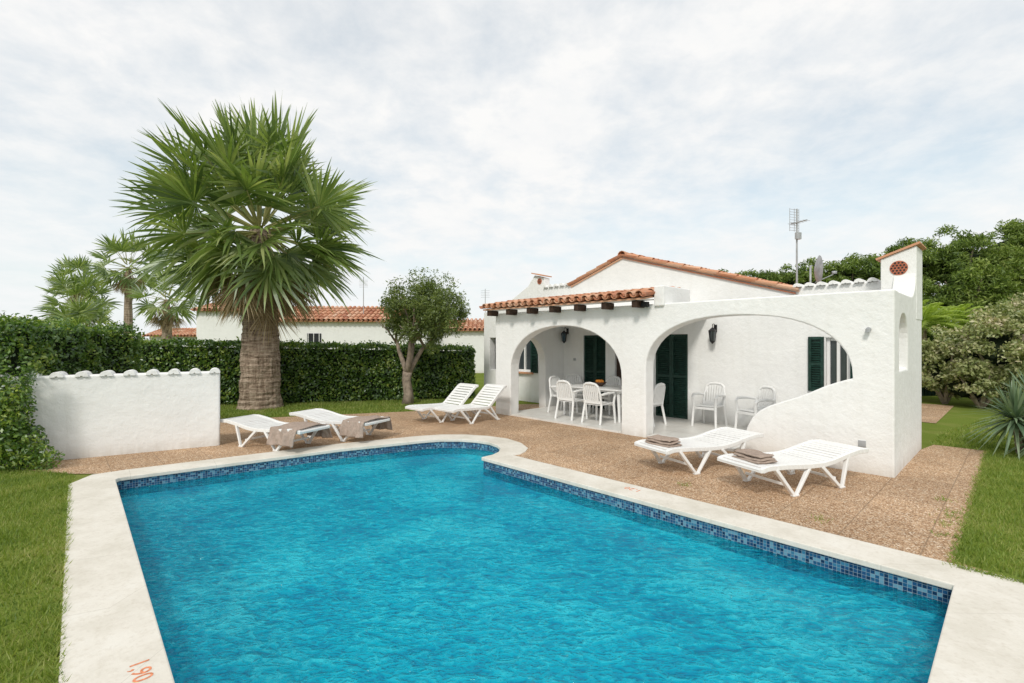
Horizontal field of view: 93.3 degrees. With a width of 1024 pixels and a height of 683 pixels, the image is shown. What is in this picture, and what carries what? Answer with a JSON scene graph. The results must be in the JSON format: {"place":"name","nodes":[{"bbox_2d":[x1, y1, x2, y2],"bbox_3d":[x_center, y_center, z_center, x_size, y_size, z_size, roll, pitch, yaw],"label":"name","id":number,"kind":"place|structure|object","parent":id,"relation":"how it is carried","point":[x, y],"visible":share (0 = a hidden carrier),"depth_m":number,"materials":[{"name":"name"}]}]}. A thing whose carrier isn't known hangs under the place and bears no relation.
{"place":"outdoors","nodes":[
{"label":"outdoors","id":0,"kind":"place"},
{"bbox_2d":[142,328,195,346],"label":"distant house","id":1,"kind":"structure","parent":0,"point":[187,332],"depth_m":44.00,"materials":[{"name":"ceramic"}]},
{"bbox_2d":[9,404,998,574],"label":"terrace paving","id":2,"kind":"structure","parent":0,"point":[896,511],"depth_m":6.73,"materials":[{"name":"beige gravel"}]},
{"bbox_2d":[220,414,329,450],"bbox_3d":[-4.219,1.619,8.585,1.963,0.460,0.730,0,0,24],"label":"sun lounger","id":3,"kind":"object","parent":2,"relation":"on","point":[255,423],"visible":0.75,"depth_m":8.54,"materials":[{"name":"white plastic"}]},
{"bbox_2d":[266,421,332,447],"bbox_3d":[-3.642,1.569,8.336,0.630,0.310,0.907,0,0,24],"label":"draped towel","id":4,"kind":"object","parent":3,"relation":"on","point":[282,437],"visible":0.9,"depth_m":8.06,"materials":[{"name":"beige fabric"}]},
{"bbox_2d":[289,408,389,441],"bbox_3d":[-3.360,1.619,9.384,1.963,0.460,0.730,0,0,25],"label":"sun lounger","id":5,"kind":"object","parent":2,"relation":"on","point":[319,415],"visible":0.81,"depth_m":9.40,"materials":[{"name":"white plastic"}]},
{"bbox_2d":[340,415,392,437],"bbox_3d":[-2.723,1.570,9.078,0.540,0.319,0.912,0,0,25],"label":"draped towel","id":6,"kind":"object","parent":5,"relation":"on","point":[353,427],"visible":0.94,"depth_m":8.82,"materials":[{"name":"beige fabric"}]},
{"bbox_2d":[405,383,478,422],"bbox_3d":[-1.631,1.450,11.419,1.672,0.800,0.730,0,0,-45],"label":"sun lounger","id":7,"kind":"object","parent":2,"relation":"on","point":[417,408],"visible":0.82,"depth_m":11.55,"materials":[{"name":"white plastic"}]},
{"bbox_2d":[435,384,506,423],"bbox_3d":[-0.937,1.450,11.225,0.730,0.800,1.672,0,0,44],"label":"sun lounger","id":8,"kind":"object","parent":2,"relation":"on","point":[471,406],"visible":1,"depth_m":11.30,"materials":[{"name":"white plastic"}]},
{"bbox_2d":[634,427,763,474],"bbox_3d":[2.805,1.619,7.195,1.963,0.460,0.730,0,0,-26],"label":"sun lounger","id":9,"kind":"object","parent":2,"relation":"on","point":[721,439],"visible":0.82,"depth_m":7.12,"materials":[{"name":"white plastic"}]},
{"bbox_2d":[645,435,681,447],"bbox_3d":[2.148,1.414,6.876,0.307,0.127,0.440,0,0,-32],"label":"folded towel","id":10,"kind":"object","parent":9,"relation":"on","point":[662,441],"visible":1,"depth_m":6.78,"materials":[{"name":"beige fabric"}]},
{"bbox_2d":[717,439,868,496],"bbox_3d":[3.635,1.619,6.232,1.963,0.460,0.730,0,0,-23],"label":"sun lounger","id":11,"kind":"object","parent":2,"relation":"on","point":[806,457],"visible":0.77,"depth_m":6.12,"materials":[{"name":"white plastic"}]},
{"bbox_2d":[731,449,777,463],"bbox_3d":[2.981,1.415,5.954,0.310,0.122,0.440,0,0,-17],"label":"folded towel","id":12,"kind":"object","parent":11,"relation":"on","point":[754,456],"visible":1,"depth_m":5.85,"materials":[{"name":"beige fabric"}]},
{"bbox_2d":[0,373,1023,682],"bbox_3d":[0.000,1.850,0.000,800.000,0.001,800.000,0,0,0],"label":"ground","id":13,"kind":"structure","parent":0,"point":[958,413],"depth_m":4.94,"materials":[{"name":"green plant"}]},
{"bbox_2d":[0,315,64,470],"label":"shrub","id":14,"kind":"object","parent":13,"relation":"on","point":[36,455],"visible":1,"depth_m":6.97,"materials":[{"name":"green plant"}]},
{"bbox_2d":[43,253,99,305],"bbox_3d":[-33.432,-2.415,36.877,3.738,8.589,3.890,0,0,0],"label":"fan palm tree","id":15,"kind":"object","parent":13,"relation":"on","point":[72,264],"visible":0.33,"depth_m":36.53,"materials":[{"name":"green plant"}]},
{"bbox_2d":[0,312,145,461],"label":"hedge","id":16,"kind":"object","parent":13,"relation":"on","point":[49,347],"visible":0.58,"depth_m":8.16,"materials":[{"name":"green plant"}]},
{"bbox_2d":[30,266,122,325],"bbox_3d":[-31.506,-1.828,34.906,5.105,7.416,4.850,0,0,14],"label":"fan palm tree","id":17,"kind":"object","parent":13,"relation":"on","point":[72,286],"visible":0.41,"depth_m":34.45,"materials":[{"name":"green plant"}]},
{"bbox_2d":[39,296,121,330],"bbox_3d":[-27.495,-0.587,30.986,4.797,4.933,4.826,0,0,0],"label":"fan palm tree","id":18,"kind":"object","parent":13,"relation":"on","point":[76,310],"visible":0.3,"depth_m":30.61,"materials":[{"name":"green plant"}]},
{"bbox_2d":[0,371,219,464],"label":"garden wall","id":19,"kind":"structure","parent":13,"relation":"on","point":[94,415],"depth_m":7.90,"materials":[{"name":"white paint"}]},
{"bbox_2d":[0,368,219,377],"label":"wall coping","id":20,"kind":"object","parent":19,"relation":"on","point":[125,373],"depth_m":7.87,"materials":[{"name":"white paint"}]},
{"bbox_2d":[82,227,163,345],"bbox_3d":[-25.439,-2.863,32.075,4.454,9.485,4.414,0,0,-34],"label":"fan palm tree","id":21,"kind":"object","parent":13,"relation":"on","point":[113,246],"visible":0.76,"depth_m":31.51,"materials":[{"name":"green plant"}]},
{"bbox_2d":[124,266,199,339],"bbox_3d":[-20.567,-1.446,28.938,3.870,6.651,4.048,0,0,0],"label":"fan palm tree","id":22,"kind":"object","parent":13,"relation":"on","point":[169,317],"visible":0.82,"depth_m":28.61,"materials":[{"name":"green plant"}]},
{"bbox_2d":[196,311,242,346],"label":"end block","id":23,"kind":"structure","parent":13,"relation":"on","point":[207,327],"depth_m":26.04,"materials":[{"name":"white paint"}]},
{"bbox_2d":[190,303,237,310],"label":"roof tiles","id":24,"kind":"object","parent":23,"relation":"on","point":[202,309],"visible":0.12,"depth_m":25.81,"materials":[{"name":"ceramic"}]},
{"bbox_2d":[110,91,381,409],"bbox_3d":[-6.992,-2.438,13.559,6.763,8.636,6.474,0,0,0],"label":"fan palm tree","id":25,"kind":"object","parent":13,"relation":"on","point":[243,163],"visible":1,"depth_m":12.56,"materials":[{"name":"green plant"}]},
{"bbox_2d":[130,335,477,404],"bbox_3d":[-8.761,0.783,14.547,15.546,2.172,1.484,0,0,-14],"label":"back hedge","id":26,"kind":"object","parent":13,"relation":"on","point":[320,372],"visible":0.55,"depth_m":14.83,"materials":[{"name":"green plant"}]},
{"bbox_2d":[278,322,428,349],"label":"block","id":27,"kind":"structure","parent":13,"relation":"on","point":[351,332],"depth_m":26.98,"materials":[{"name":"white paint"}]},
{"bbox_2d":[307,333,320,341],"bbox_3d":[-10.996,-0.200,26.875,0.750,0.500,0.050,0,0,-3],"label":"window","id":28,"kind":"structure","parent":27,"relation":"attached to","point":[316,336],"depth_m":26.85,"materials":[{"name":"white plastic"}]},
{"bbox_2d":[278,306,404,321],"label":"roof tiles","id":29,"kind":"object","parent":27,"relation":"on","point":[342,314],"visible":0.47,"depth_m":27.71,"materials":[{"name":"tile"}]},
{"bbox_2d":[359,277,367,313],"bbox_3d":[-8.600,-2.600,28.000,0.500,2.300,0.050,0,0,0],"label":"tv antenna","id":30,"kind":"object","parent":29,"relation":"on","point":[363,293],"visible":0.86,"depth_m":27.98,"materials":[{"name":"metal"}]},
{"bbox_2d":[375,267,470,404],"bbox_3d":[-2.622,-0.166,14.341,2.803,4.162,2.510,0,0,0],"label":"olive tree","id":31,"kind":"object","parent":13,"relation":"on","point":[439,316],"visible":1,"depth_m":13.99,"materials":[{"name":"green plant"}]},
{"bbox_2d":[432,331,483,372],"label":"side block","id":32,"kind":"structure","parent":13,"relation":"on","point":[475,339],"depth_m":28.36,"materials":[{"name":"white paint"}]},
{"bbox_2d":[450,318,483,330],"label":"roof tiles","id":33,"kind":"object","parent":32,"relation":"on","point":[471,324],"visible":0.34,"depth_m":29.20,"materials":[{"name":"tile"}]},
{"bbox_2d":[481,289,489,311],"bbox_3d":[-1.550,-1.750,28.000,0.500,2.600,0.050,0,0,0],"label":"tv antenna","id":34,"kind":"object","parent":33,"relation":"on","point":[485,290],"visible":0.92,"depth_m":27.99,"materials":[{"name":"metal"}]},
{"bbox_2d":[58,434,1023,682],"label":"swimming pool","id":35,"kind":"structure","parent":13,"relation":"in","point":[453,558],"depth_m":5.39,"materials":[{"name":"blue liquid"}]},
{"bbox_2d":[479,241,925,477],"bbox_3d":[5.318,-0.190,14.489,11.992,4.280,11.456,0,0,-43],"label":"white villa","id":36,"kind":"object","parent":13,"relation":"on","point":[835,361],"visible":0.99,"depth_m":9.56,"materials":[{"name":"paint"}]},
{"bbox_2d":[519,346,529,370],"bbox_3d":[0.414,0.400,15.133,0.050,1.060,0.720,0,0,-44],"label":"window frame","id":37,"kind":"structure","parent":36,"relation":"in","point":[524,369],"depth_m":15.12,"materials":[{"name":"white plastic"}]},
{"bbox_2d":[519,341,529,369],"bbox_3d":[0.436,0.400,15.153,0.010,1.060,0.730,0,0,-44],"label":"window pane","id":38,"kind":"structure","parent":36,"relation":"in","point":[521,364],"depth_m":15.13,"materials":[{"name":"grey glass"}]},
{"bbox_2d":[547,375,577,413],"bbox_3d":[1.280,1.342,12.332,0.575,0.926,0.627,0,0,-43],"label":"plastic armchair","id":39,"kind":"object","parent":36,"relation":"on","point":[552,387],"visible":0.55,"depth_m":12.35,"materials":[{"name":"white plastic"}]},
{"bbox_2d":[554,380,587,420],"bbox_3d":[1.373,1.342,11.332,0.627,0.926,0.575,0,0,-44],"label":"plastic armchair","id":40,"kind":"object","parent":36,"relation":"on","point":[569,397],"visible":0.94,"depth_m":11.18,"materials":[{"name":"white plastic"}]},
{"bbox_2d":[565,373,583,409],"bbox_3d":[1.681,1.342,13.039,0.575,0.926,0.627,0,0,1],"label":"plastic armchair","id":41,"kind":"object","parent":36,"relation":"on","point":[579,382],"visible":0.45,"depth_m":13.27,"materials":[{"name":"white plastic"}]},
{"bbox_2d":[584,335,594,407],"bbox_3d":[2.139,0.815,13.258,0.043,1.975,0.365,0,0,-44],"label":"louvred door leaf","id":42,"kind":"structure","parent":36,"relation":"in","point":[589,340],"depth_m":13.27,"materials":[{"name":"green paint"}]},
{"bbox_2d":[571,384,621,422],"bbox_3d":[2.169,1.437,11.466,0.920,0.733,1.640,0,0,-43],"label":"plastic table","id":43,"kind":"object","parent":36,"relation":"on","point":[617,390],"visible":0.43,"depth_m":11.01,"materials":[{"name":"white plastic"}]},
{"bbox_2d":[594,379,606,386],"bbox_3d":[2.100,0.990,11.539,0.320,0.160,0.320,0,0,0],"label":"fruit bowl","id":44,"kind":"object","parent":43,"relation":"on","point":[599,383],"visible":0.96,"depth_m":11.44,"materials":[{"name":"orange food"}]},
{"bbox_2d":[581,382,615,424],"bbox_3d":[1.909,1.342,10.738,0.627,0.926,0.575,0,0,-44],"label":"plastic armchair","id":45,"kind":"object","parent":36,"relation":"on","point":[588,397],"visible":1,"depth_m":10.61,"materials":[{"name":"white plastic"}]},
{"bbox_2d":[595,335,604,408],"bbox_3d":[2.392,0.815,12.992,0.043,1.975,0.360,0,0,-44],"label":"louvred door leaf","id":46,"kind":"structure","parent":36,"relation":"in","point":[599,342],"depth_m":13.02,"materials":[{"name":"green paint"}]},
{"bbox_2d":[592,376,621,414],"bbox_3d":[2.431,1.342,12.265,0.627,0.926,0.575,0,0,-44],"label":"plastic armchair","id":47,"kind":"object","parent":36,"relation":"on","point":[610,382],"visible":0.4,"depth_m":12.33,"materials":[{"name":"white plastic"}]},
{"bbox_2d":[617,357,621,409],"bbox_3d":[2.888,0.830,12.525,0.050,1.940,0.400,0,0,-44],"label":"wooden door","id":48,"kind":"structure","parent":36,"relation":"in","point":[618,364],"depth_m":12.59,"materials":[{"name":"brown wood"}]},
{"bbox_2d":[653,383,666,426],"bbox_3d":[2.986,1.342,10.532,0.575,0.926,0.627,0,0,-43],"label":"plastic armchair","id":49,"kind":"object","parent":36,"relation":"on","point":[658,394],"visible":0.51,"depth_m":10.37,"materials":[{"name":"white plastic"}]},
{"bbox_2d":[656,334,670,416],"bbox_3d":[3.653,0.815,11.634,0.043,1.975,0.405,0,0,-44],"label":"louvred door leaf","id":50,"kind":"structure","parent":36,"relation":"in","point":[663,353],"depth_m":11.60,"materials":[{"name":"green paint"}]},
{"bbox_2d":[671,334,687,418],"bbox_3d":[3.937,0.815,11.335,0.043,1.975,0.410,0,0,-44],"label":"louvred door leaf","id":51,"kind":"structure","parent":36,"relation":"in","point":[679,342],"depth_m":11.34,"materials":[{"name":"green paint"}]},
{"bbox_2d":[691,382,727,428],"bbox_3d":[4.241,1.342,10.358,0.627,0.926,0.575,0,0,-44],"label":"plastic armchair","id":52,"kind":"object","parent":36,"relation":"on","point":[712,404],"visible":0.99,"depth_m":10.38,"materials":[{"name":"white plastic"}]},
{"bbox_2d":[734,386,775,428],"bbox_3d":[4.844,1.342,9.571,0.627,0.926,0.575,0,0,-19],"label":"plastic armchair","id":53,"kind":"object","parent":36,"relation":"on","point":[764,401],"visible":0.7,"depth_m":9.64,"materials":[{"name":"white plastic"}]},
{"bbox_2d":[789,208,809,282],"bbox_3d":[5.970,-1.770,10.045,0.267,2.040,0.383,0,0,-20],"label":"tv antenna","id":54,"kind":"object","parent":36,"relation":"attached to","point":[798,235],"visible":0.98,"depth_m":10.09,"materials":[{"name":"metal"}]},
{"bbox_2d":[809,255,836,282],"bbox_3d":[6.250,-1.224,9.766,0.422,1.047,0.424,0,0,-33],"label":"satellite dish","id":55,"kind":"object","parent":36,"relation":"attached to","point":[818,270],"visible":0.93,"depth_m":9.72,"materials":[{"name":"metal"}]},
{"bbox_2d":[827,338,849,384],"bbox_3d":[6.144,0.430,9.094,0.050,1.000,0.370,0,0,-44],"label":"window frame","id":56,"kind":"structure","parent":36,"relation":"in","point":[829,340],"depth_m":9.09,"materials":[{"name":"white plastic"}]},
{"bbox_2d":[831,341,846,383],"bbox_3d":[6.166,0.430,9.115,0.010,1.000,0.380,0,0,-44],"label":"window pane","id":57,"kind":"structure","parent":36,"relation":"in","point":[833,343],"depth_m":9.14,"materials":[{"name":"grey glass"}]},
{"bbox_2d":[718,218,1023,328],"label":"pine trees","id":58,"kind":"object","parent":13,"relation":"on","point":[965,269],"visible":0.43,"depth_m":27.69,"materials":[{"name":"green plant"}]},
{"bbox_2d":[922,345,939,395],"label":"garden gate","id":59,"kind":"structure","parent":13,"relation":"on","point":[926,392],"depth_m":15.29,"materials":[{"name":"paint"}]},
{"bbox_2d":[922,299,944,335],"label":"feather palm","id":60,"kind":"object","parent":13,"relation":"on","point":[924,301],"visible":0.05,"depth_m":17.94,"materials":[{"name":"green plant"}]},
{"bbox_2d":[922,302,968,340],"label":"feather palm","id":61,"kind":"object","parent":13,"relation":"on","point":[929,314],"visible":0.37,"depth_m":16.34,"materials":[{"name":"green plant"}]},
{"bbox_2d":[922,303,985,344],"bbox_3d":[15.563,0.244,17.239,3.024,3.212,3.077,0,0,0],"label":"feather palm","id":62,"kind":"object","parent":13,"relation":"on","point":[962,307],"visible":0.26,"depth_m":16.82,"materials":[{"name":"green plant"}]},
{"bbox_2d":[927,333,1006,391],"bbox_3d":[17.704,0.618,18.030,13.154,2.586,1.912,0,0,-9],"label":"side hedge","id":63,"kind":"object","parent":13,"relation":"on","point":[931,337],"visible":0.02,"depth_m":17.09,"materials":[{"name":"green plant"}]},
{"bbox_2d":[922,293,1023,408],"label":"variegated shrub","id":64,"kind":"object","parent":13,"relation":"on","point":[986,357],"visible":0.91,"depth_m":13.12,"materials":[{"name":"green plant"}]},
{"bbox_2d":[959,371,1023,459],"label":"yucca plant","id":65,"kind":"object","parent":13,"relation":"on","point":[1013,408],"visible":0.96,"depth_m":7.87,"materials":[{"name":"green plant"}]},
{"bbox_2d":[0,0,1023,339],"label":"sky","id":66,"kind":"structure","parent":0,"point":[503,142],"materials":[{"name":"white"}]},
{"bbox_2d":[922,404,952,422],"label":"garden path","id":67,"kind":"structure","parent":0,"point":[933,413],"depth_m":12.53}
]}

